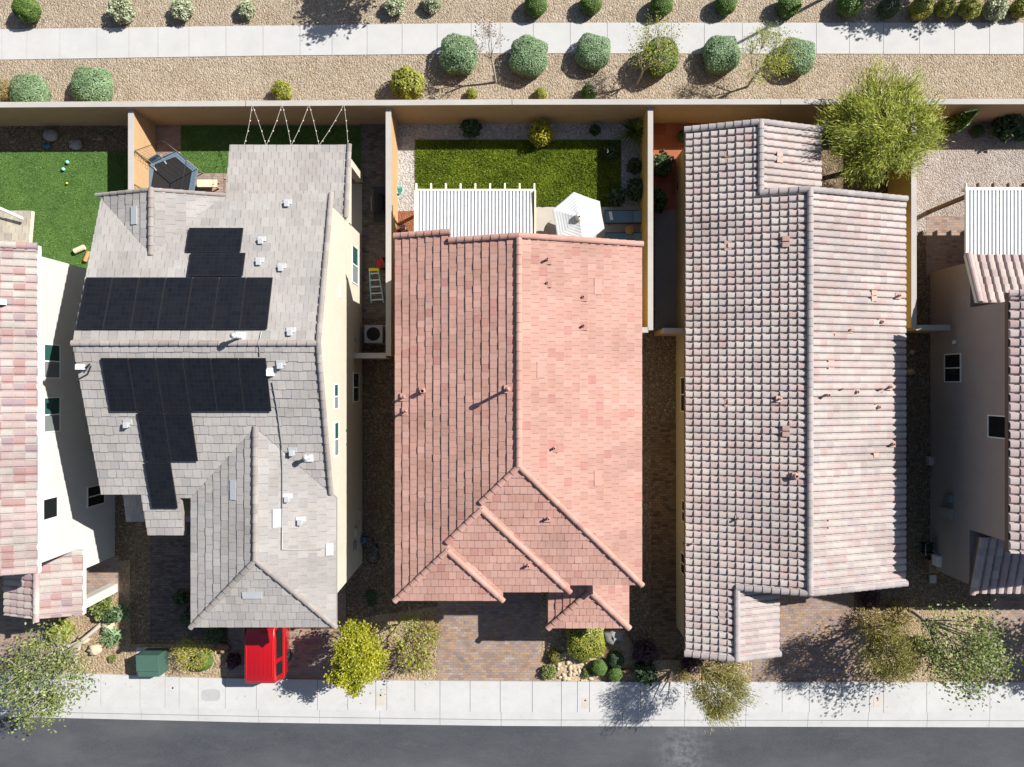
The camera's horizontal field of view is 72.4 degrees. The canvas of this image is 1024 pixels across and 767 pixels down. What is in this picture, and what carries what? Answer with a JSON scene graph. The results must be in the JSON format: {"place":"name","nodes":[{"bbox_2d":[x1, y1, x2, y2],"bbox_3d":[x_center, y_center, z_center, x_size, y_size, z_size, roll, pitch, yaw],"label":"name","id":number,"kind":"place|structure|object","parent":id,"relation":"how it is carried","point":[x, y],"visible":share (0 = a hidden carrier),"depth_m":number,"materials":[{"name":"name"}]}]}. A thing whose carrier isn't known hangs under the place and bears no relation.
{"place":"outdoors","nodes":[
{"label":"outdoors","id":0,"kind":"place"},
{"bbox_2d":[0,600,55,671],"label":"driveway","id":1,"kind":"structure","parent":0,"point":[12,627],"depth_m":33.28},
{"bbox_2d":[0,151,127,268],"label":"lawn","id":2,"kind":"structure","parent":0,"point":[81,198],"depth_m":33.27,"materials":[{"name":"green plant"}]},
{"bbox_2d":[0,560,130,673],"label":"gravel","id":3,"kind":"structure","parent":0,"point":[103,664],"depth_m":33.29,"materials":[{"name":"beige gravel"}]},
{"bbox_2d":[0,615,105,741],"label":"street tree","id":4,"kind":"object","parent":3,"relation":"on","point":[26,679],"visible":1,"depth_m":29.57,"materials":[{"name":"green plant"}]},
{"bbox_2d":[87,596,113,621],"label":"shrub","id":5,"kind":"object","parent":3,"relation":"on","point":[96,610],"visible":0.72,"depth_m":32.78,"materials":[{"name":"green plant"}]},
{"bbox_2d":[86,556,118,591],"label":"path","id":6,"kind":"structure","parent":0,"point":[102,574],"depth_m":33.28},
{"bbox_2d":[150,522,227,639],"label":"path","id":7,"kind":"structure","parent":0,"point":[170,569],"depth_m":33.29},
{"bbox_2d":[203,627,225,644],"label":"shrub","id":8,"kind":"object","parent":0,"point":[214,635],"visible":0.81,"depth_m":32.68,"materials":[{"name":"green plant"}]},
{"bbox_2d":[70,143,362,629],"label":"house","id":9,"kind":"structure","parent":0,"point":[216,342],"depth_m":26.81,"materials":[{"name":"tile"}]},
{"bbox_2d":[181,125,360,172],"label":"lawn","id":10,"kind":"structure","parent":0,"point":[226,140],"depth_m":33.27,"materials":[{"name":"green plant"}]},
{"bbox_2d":[228,583,345,678],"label":"driveway","id":11,"kind":"structure","parent":0,"point":[310,648],"depth_m":33.28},
{"bbox_2d":[245,627,291,682],"bbox_3d":[-11.380,11.525,32.400,2.160,1.800,4.450,0,90,0],"label":"parked car","id":12,"kind":"object","parent":11,"relation":"on","point":[268,653],"visible":0.66,"depth_m":31.55,"materials":[{"name":"red paint"}]},
{"bbox_2d":[351,184,361,235],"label":"path","id":13,"kind":"structure","parent":0,"point":[356,225],"depth_m":33.28,"materials":[{"name":"concrete"}]},
{"bbox_2d":[360,124,385,319],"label":"path","id":14,"kind":"structure","parent":0,"point":[373,154],"depth_m":33.28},
{"bbox_2d":[371,187,385,221],"bbox_3d":[-6.193,-8.308,32.733,0.634,1.125,1.620,0,90,0],"label":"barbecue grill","id":15,"kind":"object","parent":14,"relation":"on","point":[379,204],"visible":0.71,"depth_m":32.38,"materials":[{"name":"metal"}]},
{"bbox_2d":[437,592,539,680],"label":"driveway","id":16,"kind":"structure","parent":0,"point":[471,630],"depth_m":33.28,"materials":[{"name":"brown brick"}]},
{"bbox_2d":[0,716,1023,766],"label":"road","id":17,"kind":"structure","parent":0,"point":[81,742],"depth_m":33.27,"materials":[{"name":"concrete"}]},
{"bbox_2d":[0,23,1023,59],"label":"sidewalk","id":18,"kind":"structure","parent":0,"point":[557,38],"depth_m":33.27,"materials":[{"name":"concrete"}]},
{"bbox_2d":[0,672,1023,712],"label":"sidewalk","id":19,"kind":"structure","parent":0,"point":[568,696],"depth_m":33.18,"materials":[{"name":"concrete"}]},
{"bbox_2d":[414,138,621,206],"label":"lawn","id":20,"kind":"structure","parent":0,"point":[525,163],"depth_m":33.27,"materials":[{"name":"green plant"}]},
{"bbox_2d":[392,183,644,630],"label":"house","id":21,"kind":"structure","parent":0,"point":[518,403],"depth_m":27.17,"materials":[{"name":"tile"}]},
{"bbox_2d":[118,128,989,719],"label":"ground","id":22,"kind":"structure","parent":0,"point":[378,436],"depth_m":33.30,"materials":[{"name":"brown gravel"}]},
{"bbox_2d":[0,207,117,622],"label":"house","id":23,"kind":"structure","parent":22,"relation":"on","point":[57,523],"depth_m":28.78,"materials":[{"name":"paint"}]},
{"bbox_2d":[42,495,57,521],"bbox_3d":[-18.887,5.100,28.625,0.065,0.950,0.900,0,90,0],"label":"window","id":24,"kind":"structure","parent":23,"relation":"in","point":[49,505],"depth_m":28.57,"materials":[{"name":"black glass"}]},
{"bbox_2d":[43,343,60,378],"bbox_3d":[-18.887,-0.910,28.725,0.065,1.050,1.420,0,90,0],"label":"window","id":25,"kind":"structure","parent":23,"relation":"in","point":[51,352],"depth_m":28.69,"materials":[{"name":"glass"}]},
{"bbox_2d":[43,397,60,432],"bbox_3d":[-18.887,1.275,28.725,0.065,1.050,1.450,0,90,0],"label":"window","id":26,"kind":"structure","parent":23,"relation":"in","point":[51,405],"depth_m":28.69,"materials":[{"name":"glass"}]},
{"bbox_2d":[87,484,104,507],"bbox_3d":[-18.887,5.075,31.775,0.065,1.350,0.950,0,90,0],"label":"window","id":27,"kind":"structure","parent":23,"relation":"in","point":[94,497],"depth_m":31.65,"materials":[{"name":"black glass"}]},
{"bbox_2d":[0,125,127,150],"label":"gravel","id":28,"kind":"structure","parent":22,"relation":"on","point":[21,138],"depth_m":33.29,"materials":[{"name":"brown gravel"}]},
{"bbox_2d":[128,109,155,189],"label":"garden wall","id":29,"kind":"structure","parent":22,"relation":"on","point":[141,131],"depth_m":31.85,"materials":[{"name":"beige paint"}]},
{"bbox_2d":[130,644,227,676],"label":"gravel","id":30,"kind":"structure","parent":22,"relation":"on","point":[213,671],"depth_m":33.28,"materials":[{"name":"beige gravel"}]},
{"bbox_2d":[136,647,164,675],"bbox_3d":[-17.173,13.225,33.270,1.332,0.060,1.380,0,90,0],"label":"transformer pad","id":31,"kind":"object","parent":30,"relation":"on","point":[139,650],"visible":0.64,"depth_m":33.24,"materials":[{"name":"concrete"}]},
{"bbox_2d":[136,648,168,676],"bbox_3d":[-16.800,13.097,32.730,1.060,1.019,1.154,0,90,0],"label":"transformer box","id":32,"kind":"object","parent":31,"relation":"on","point":[152,662],"visible":1,"depth_m":32.34,"materials":[{"name":"metal"}]},
{"bbox_2d":[169,631,215,675],"bbox_3d":[-14.904,12.385,32.526,2.365,1.673,1.999,28,90,0],"label":"garden shrub","id":33,"kind":"object","parent":30,"relation":"on","point":[195,649],"visible":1,"depth_m":32.24,"materials":[{"name":"green plant"}]},
{"bbox_2d":[156,124,359,192],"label":"patio slab","id":34,"kind":"structure","parent":22,"relation":"on","point":[170,135],"depth_m":33.29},
{"bbox_2d":[134,140,202,190],"bbox_3d":[-15.880,-9.570,32.342,2.572,1.916,2.694,0,90,0],"label":"trampoline","id":35,"kind":"object","parent":34,"relation":"on","point":[178,170],"visible":0.7,"depth_m":32.68,"materials":[{"name":"fabric"}]},
{"bbox_2d":[364,325,385,344],"bbox_3d":[-6.440,-2.302,32.900,0.900,0.800,0.900,0,90,0],"label":"condenser unit","id":36,"kind":"object","parent":22,"relation":"on","point":[374,334],"visible":0.98,"depth_m":32.53,"materials":[{"name":"grey metal"}]},
{"bbox_2d":[353,108,397,358],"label":"garden wall","id":37,"kind":"structure","parent":22,"relation":"on","point":[391,175],"depth_m":31.30,"materials":[{"name":"beige paint"}]},
{"bbox_2d":[347,606,436,679],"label":"gravel","id":38,"kind":"structure","parent":22,"relation":"on","point":[391,618],"depth_m":33.29,"materials":[{"name":"beige gravel"}]},
{"bbox_2d":[323,616,390,701],"bbox_3d":[-6.765,12.144,31.416,2.968,3.932,3.816,0,90,0],"label":"street tree","id":39,"kind":"object","parent":38,"relation":"on","point":[351,674],"visible":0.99,"depth_m":30.30,"materials":[{"name":"yellow plant"}]},
{"bbox_2d":[395,632,435,674],"bbox_3d":[-4.532,12.713,32.669,1.917,1.392,1.919,17,90,0],"label":"shrub","id":40,"kind":"object","parent":38,"relation":"on","point":[412,647],"visible":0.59,"depth_m":32.63,"materials":[{"name":"green plant"}]},
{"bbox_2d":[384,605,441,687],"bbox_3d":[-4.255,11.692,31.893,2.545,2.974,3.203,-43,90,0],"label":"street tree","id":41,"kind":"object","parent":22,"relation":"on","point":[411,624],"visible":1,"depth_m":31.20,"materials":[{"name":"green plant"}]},
{"bbox_2d":[0,0,1023,127],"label":"gravel","id":42,"kind":"structure","parent":22,"relation":"on","point":[176,79],"depth_m":33.29,"materials":[{"name":"beige gravel"}]},
{"bbox_2d":[11,0,41,22],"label":"shrub","id":43,"kind":"object","parent":42,"relation":"on","point":[26,11],"visible":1,"depth_m":32.57,"materials":[{"name":"green plant"}]},
{"bbox_2d":[9,74,51,101],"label":"shrub","id":44,"kind":"object","parent":42,"relation":"on","point":[30,88],"visible":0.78,"depth_m":32.48,"materials":[{"name":"green plant"}]},
{"bbox_2d":[71,66,112,101],"bbox_3d":[-19.676,-13.882,32.781,1.870,1.114,1.876,4,90,0],"label":"shrub","id":45,"kind":"object","parent":42,"relation":"on","point":[91,84],"visible":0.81,"depth_m":32.41,"materials":[{"name":"green plant"}]},
{"bbox_2d":[106,0,134,24],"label":"shrub","id":46,"kind":"object","parent":42,"relation":"on","point":[120,11],"visible":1,"depth_m":32.69,"materials":[{"name":"white plant"}]},
{"bbox_2d":[170,0,194,20],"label":"shrub","id":47,"kind":"object","parent":42,"relation":"on","point":[183,10],"visible":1,"depth_m":32.80,"materials":[{"name":"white plant"}]},
{"bbox_2d":[236,0,255,19],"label":"shrub","id":48,"kind":"object","parent":42,"relation":"on","point":[246,8],"visible":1,"depth_m":32.89,"materials":[{"name":"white plant"}]},
{"bbox_2d":[271,79,291,99],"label":"shrub","id":49,"kind":"object","parent":42,"relation":"on","point":[281,90],"visible":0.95,"depth_m":32.69,"materials":[{"name":"yellow plant"}]},
{"bbox_2d":[389,66,424,99],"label":"shrub","id":50,"kind":"object","parent":42,"relation":"on","point":[407,83],"visible":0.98,"depth_m":32.32,"materials":[{"name":"yellow plant"}]},
{"bbox_2d":[439,33,477,75],"bbox_3d":[-2.474,-15.389,32.811,1.826,1.088,1.835,7,90,0],"label":"shrub","id":51,"kind":"object","parent":42,"relation":"on","point":[456,54],"visible":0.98,"depth_m":32.43,"materials":[{"name":"green plant"}]},
{"bbox_2d":[468,15,508,82],"bbox_3d":[-1.028,-15.217,31.743,1.838,3.254,1.940,0,90,0],"label":"tree","id":52,"kind":"object","parent":42,"relation":"on","point":[489,29],"visible":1,"depth_m":30.89,"materials":[{"name":"grey plant"}]},
{"bbox_2d":[11,0,1023,709],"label":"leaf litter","id":53,"kind":"object","parent":42,"relation":"on","point":[645,610],"visible":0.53,"depth_m":33.27,"materials":[{"name":"plant"}]},
{"bbox_2d":[509,34,547,78],"bbox_3d":[0.806,-15.313,32.799,1.855,1.081,1.824,12,90,0],"label":"shrub","id":54,"kind":"object","parent":42,"relation":"on","point":[528,58],"visible":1,"depth_m":32.43,"materials":[{"name":"green plant"}]},
{"bbox_2d":[525,0,547,17],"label":"shrub","id":55,"kind":"object","parent":42,"relation":"on","point":[535,8],"visible":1,"depth_m":32.67,"materials":[{"name":"green plant"}]},
{"bbox_2d":[575,32,610,70],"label":"shrub","id":56,"kind":"object","parent":42,"relation":"on","point":[593,53],"visible":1,"depth_m":32.53,"materials":[{"name":"green plant"}]},
{"bbox_2d":[617,11,689,85],"bbox_3d":[6.272,-14.960,31.730,3.235,3.293,2.966,0,90,0],"label":"tree","id":57,"kind":"object","parent":42,"relation":"on","point":[643,46],"visible":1,"depth_m":30.86,"materials":[{"name":"green plant"}]},
{"bbox_2d":[642,36,678,77],"bbox_3d":[6.878,-15.222,32.633,1.772,1.485,1.757,-21,90,0],"label":"shrub","id":58,"kind":"object","parent":42,"relation":"on","point":[660,73],"visible":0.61,"depth_m":32.20,"materials":[{"name":"green plant"}]},
{"bbox_2d":[650,0,672,16],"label":"shrub","id":59,"kind":"object","parent":42,"relation":"on","point":[664,7],"visible":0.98,"depth_m":32.67,"materials":[{"name":"green plant"}]},
{"bbox_2d":[701,35,741,74],"bbox_3d":[9.803,-15.420,32.824,1.762,1.027,1.733,-11,90,0],"label":"shrub","id":60,"kind":"object","parent":42,"relation":"on","point":[719,55],"visible":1,"depth_m":32.47,"materials":[{"name":"green plant"}]},
{"bbox_2d":[734,14,802,90],"bbox_3d":[11.382,-14.761,31.672,2.879,3.386,3.280,0,90,0],"label":"tree","id":61,"kind":"object","parent":42,"relation":"on","point":[778,62],"visible":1,"depth_m":30.94,"materials":[{"name":"green plant"}]},
{"bbox_2d":[775,0,801,17],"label":"shrub","id":62,"kind":"object","parent":42,"relation":"on","point":[790,8],"visible":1,"depth_m":32.62,"materials":[{"name":"green plant"}]},
{"bbox_2d":[779,37,815,75],"bbox_3d":[13.365,-15.312,32.831,1.687,1.005,1.693,11,90,0],"label":"shrub","id":63,"kind":"object","parent":42,"relation":"on","point":[805,60],"visible":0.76,"depth_m":32.50,"materials":[{"name":"green plant"}]},
{"bbox_2d":[837,0,863,16],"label":"shrub","id":64,"kind":"object","parent":42,"relation":"on","point":[847,8],"visible":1,"depth_m":32.62,"materials":[{"name":"green plant"}]},
{"bbox_2d":[877,0,899,17],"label":"shrub","id":65,"kind":"object","parent":42,"relation":"on","point":[888,8],"visible":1,"depth_m":32.72,"materials":[{"name":"green plant"}]},
{"bbox_2d":[907,0,934,20],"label":"shrub","id":66,"kind":"object","parent":42,"relation":"on","point":[920,9],"visible":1,"depth_m":32.63,"materials":[{"name":"green plant"}]},
{"bbox_2d":[935,0,957,17],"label":"shrub","id":67,"kind":"object","parent":42,"relation":"on","point":[945,8],"visible":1,"depth_m":32.75,"materials":[{"name":"green plant"}]},
{"bbox_2d":[958,0,982,20],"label":"shrub","id":68,"kind":"object","parent":42,"relation":"on","point":[969,10],"visible":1,"depth_m":32.70,"materials":[{"name":"green plant"}]},
{"bbox_2d":[981,0,1010,22],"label":"shrub","id":69,"kind":"object","parent":42,"relation":"on","point":[995,10],"visible":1,"depth_m":32.78,"materials":[{"name":"green plant"}]},
{"bbox_2d":[0,99,1023,125],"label":"garden wall","id":70,"kind":"structure","parent":22,"relation":"on","point":[115,113],"depth_m":31.73,"materials":[{"name":"beige concrete"}]},
{"bbox_2d":[0,705,1023,719],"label":"kerb","id":71,"kind":"structure","parent":22,"relation":"on","point":[589,715],"depth_m":33.19,"materials":[{"name":"concrete"}]},
{"bbox_2d":[0,711,1023,726],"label":"gutter","id":72,"kind":"object","parent":22,"relation":"on","point":[741,723],"visible":0.93,"depth_m":33.23,"materials":[{"name":"concrete"}]},
{"bbox_2d":[398,123,639,210],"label":"gravel","id":73,"kind":"structure","parent":22,"relation":"on","point":[409,135],"depth_m":33.29,"materials":[{"name":"grey gravel"}]},
{"bbox_2d":[458,119,482,138],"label":"shrub","id":74,"kind":"object","parent":73,"relation":"on","point":[472,127],"visible":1,"depth_m":32.74,"materials":[{"name":"green plant"}]},
{"bbox_2d":[528,117,554,147],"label":"shrub","id":75,"kind":"object","parent":73,"relation":"on","point":[539,135],"visible":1,"depth_m":32.57,"materials":[{"name":"yellow plant"}]},
{"bbox_2d":[613,117,643,151],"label":"yucca","id":76,"kind":"object","parent":73,"relation":"on","point":[634,128],"visible":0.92,"depth_m":32.67,"materials":[{"name":"green plant"}]},
{"bbox_2d":[623,176,642,201],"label":"shrub","id":77,"kind":"object","parent":73,"relation":"on","point":[634,192],"visible":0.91,"depth_m":32.69,"materials":[{"name":"green plant"}]},
{"bbox_2d":[536,206,639,237],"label":"patio slab","id":78,"kind":"structure","parent":22,"relation":"on","point":[544,216],"depth_m":33.27,"materials":[{"name":"concrete"}]},
{"bbox_2d":[553,192,603,237],"bbox_3d":[2.948,-7.282,31.835,2.300,2.870,2.409,0,90,0],"label":"patio umbrella","id":79,"kind":"object","parent":78,"relation":"on","point":[577,214],"visible":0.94,"depth_m":30.91,"materials":[{"name":"white fabric"}]},
{"bbox_2d":[605,210,641,224],"bbox_3d":[5.358,-7.849,33.005,1.960,0.531,0.640,0,90,0],"label":"sun lounger","id":80,"kind":"object","parent":78,"relation":"on","point":[627,216],"visible":0.73,"depth_m":32.91,"materials":[{"name":"fabric"}]},
{"bbox_2d":[540,592,641,680],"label":"gravel","id":81,"kind":"structure","parent":22,"relation":"on","point":[558,636],"depth_m":33.28,"materials":[{"name":"beige gravel"}]},
{"bbox_2d":[556,645,595,680],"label":"gravel","id":82,"kind":"structure","parent":81,"relation":"on","point":[575,664],"depth_m":33.28,"materials":[{"name":"beige gravel"}]},
{"bbox_2d":[565,628,604,659],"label":"shrub","id":83,"kind":"object","parent":81,"relation":"on","point":[585,642],"visible":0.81,"depth_m":32.16,"materials":[{"name":"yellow plant"}]},
{"bbox_2d":[634,661,658,686],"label":"shrub","id":84,"kind":"object","parent":81,"relation":"on","point":[646,672],"visible":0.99,"depth_m":32.58,"materials":[{"name":"green plant"}]},
{"bbox_2d":[631,638,658,663],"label":"shrub","id":85,"kind":"object","parent":22,"relation":"on","point":[645,652],"visible":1,"depth_m":32.76,"materials":[{"name":"purple plant"}]},
{"bbox_2d":[640,107,652,333],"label":"garden wall","id":86,"kind":"structure","parent":22,"relation":"on","point":[646,176],"depth_m":31.48,"materials":[{"name":"beige paint"}]},
{"bbox_2d":[641,187,667,213],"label":"shrub","id":87,"kind":"object","parent":22,"relation":"on","point":[660,200],"visible":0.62,"depth_m":32.62,"materials":[{"name":"green plant"}]},
{"bbox_2d":[653,149,674,177],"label":"shrub","id":88,"kind":"object","parent":22,"relation":"on","point":[662,164],"visible":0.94,"depth_m":32.50,"materials":[{"name":"green plant"}]},
{"bbox_2d":[653,123,711,215],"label":"patio slab","id":89,"kind":"structure","parent":22,"relation":"on","point":[665,138],"depth_m":33.29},
{"bbox_2d":[653,660,751,680],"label":"gravel","id":90,"kind":"structure","parent":22,"relation":"on","point":[665,669],"depth_m":33.28,"materials":[{"name":"beige gravel"}]},
{"bbox_2d":[684,654,766,734],"bbox_3d":[9.128,13.209,31.101,3.570,4.530,3.370,0,90,0],"label":"street tree","id":91,"kind":"object","parent":22,"relation":"on","point":[713,711],"visible":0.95,"depth_m":29.89,"materials":[{"name":"green plant"}]},
{"bbox_2d":[812,54,956,190],"bbox_3d":[15.868,-10.976,30.887,5.913,5.014,5.549,-38,90,0],"label":"garden tree","id":92,"kind":"object","parent":22,"relation":"on","point":[902,155],"visible":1,"depth_m":29.58,"materials":[{"name":"green plant"}]},
{"bbox_2d":[888,112,950,332],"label":"garden wall","id":93,"kind":"structure","parent":22,"relation":"on","point":[901,186],"depth_m":31.40,"materials":[{"name":"beige paint"}]},
{"bbox_2d":[854,607,989,681],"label":"gravel","id":94,"kind":"structure","parent":22,"relation":"on","point":[859,671],"depth_m":33.28,"materials":[{"name":"beige gravel"}]},
{"bbox_2d":[851,605,888,638],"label":"shrub","id":95,"kind":"object","parent":94,"relation":"on","point":[869,617],"visible":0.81,"depth_m":32.75,"materials":[{"name":"beige plant"}]},
{"bbox_2d":[857,617,927,693],"bbox_3d":[16.495,11.729,31.212,3.238,4.321,2.766,-44,90,0],"label":"street tree","id":96,"kind":"object","parent":94,"relation":"on","point":[899,644],"visible":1,"depth_m":30.12,"materials":[{"name":"green plant"}]},
{"bbox_2d":[884,601,916,633],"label":"shrub","id":97,"kind":"object","parent":94,"relation":"on","point":[900,609],"visible":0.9,"depth_m":32.79,"materials":[{"name":"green plant"}]},
{"bbox_2d":[903,598,1023,716],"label":"street tree","id":98,"kind":"object","parent":94,"relation":"on","point":[979,646],"visible":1,"depth_m":29.64,"materials":[{"name":"green plant"}]},
{"bbox_2d":[926,216,964,274],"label":"patio slab","id":99,"kind":"structure","parent":22,"relation":"on","point":[944,242],"depth_m":33.28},
{"bbox_2d":[917,123,1023,231],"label":"gravel","id":100,"kind":"structure","parent":22,"relation":"on","point":[935,188],"depth_m":33.29,"materials":[{"name":"beige gravel"}]},
{"bbox_2d":[939,109,978,135],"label":"cypress","id":101,"kind":"object","parent":100,"relation":"on","point":[964,119],"visible":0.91,"depth_m":31.65,"materials":[{"name":"green plant"}]},
{"bbox_2d":[990,114,1023,143],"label":"shrub","id":102,"kind":"object","parent":100,"relation":"on","point":[1010,125],"visible":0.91,"depth_m":32.49,"materials":[{"name":"green plant"}]},
{"bbox_2d":[928,183,1023,594],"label":"house","id":103,"kind":"structure","parent":22,"relation":"on","point":[977,436],"depth_m":30.25,"materials":[{"name":"paint"}]},
{"bbox_2d":[944,353,960,381],"bbox_3d":[19.898,-0.700,31.600,0.065,1.200,1.300,0,90,0],"label":"window","id":104,"kind":"structure","parent":103,"relation":"in","point":[952,362],"depth_m":31.61,"materials":[{"name":"black glass"}]},
{"bbox_2d":[987,415,1004,438],"bbox_3d":[19.898,1.775,28.650,0.065,1.200,0.950,0,90,0],"label":"window","id":105,"kind":"structure","parent":103,"relation":"in","point":[995,423],"depth_m":28.73,"materials":[{"name":"black glass"}]},
{"bbox_2d":[651,424,679,659],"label":"path","id":106,"kind":"structure","parent":0,"point":[665,634],"depth_m":33.29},
{"bbox_2d":[655,210,675,330],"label":"path","id":107,"kind":"structure","parent":0,"point":[665,268],"depth_m":33.28,"materials":[{"name":"concrete"}]},
{"bbox_2d":[676,119,908,661],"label":"house","id":108,"kind":"structure","parent":0,"point":[791,372],"depth_m":29.65,"materials":[{"name":"tile"}]},
{"bbox_2d":[752,592,853,681],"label":"driveway","id":109,"kind":"structure","parent":0,"point":[821,641],"depth_m":33.28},
{"bbox_2d":[990,593,1023,681],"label":"driveway","id":110,"kind":"structure","parent":0,"point":[1013,603],"depth_m":33.28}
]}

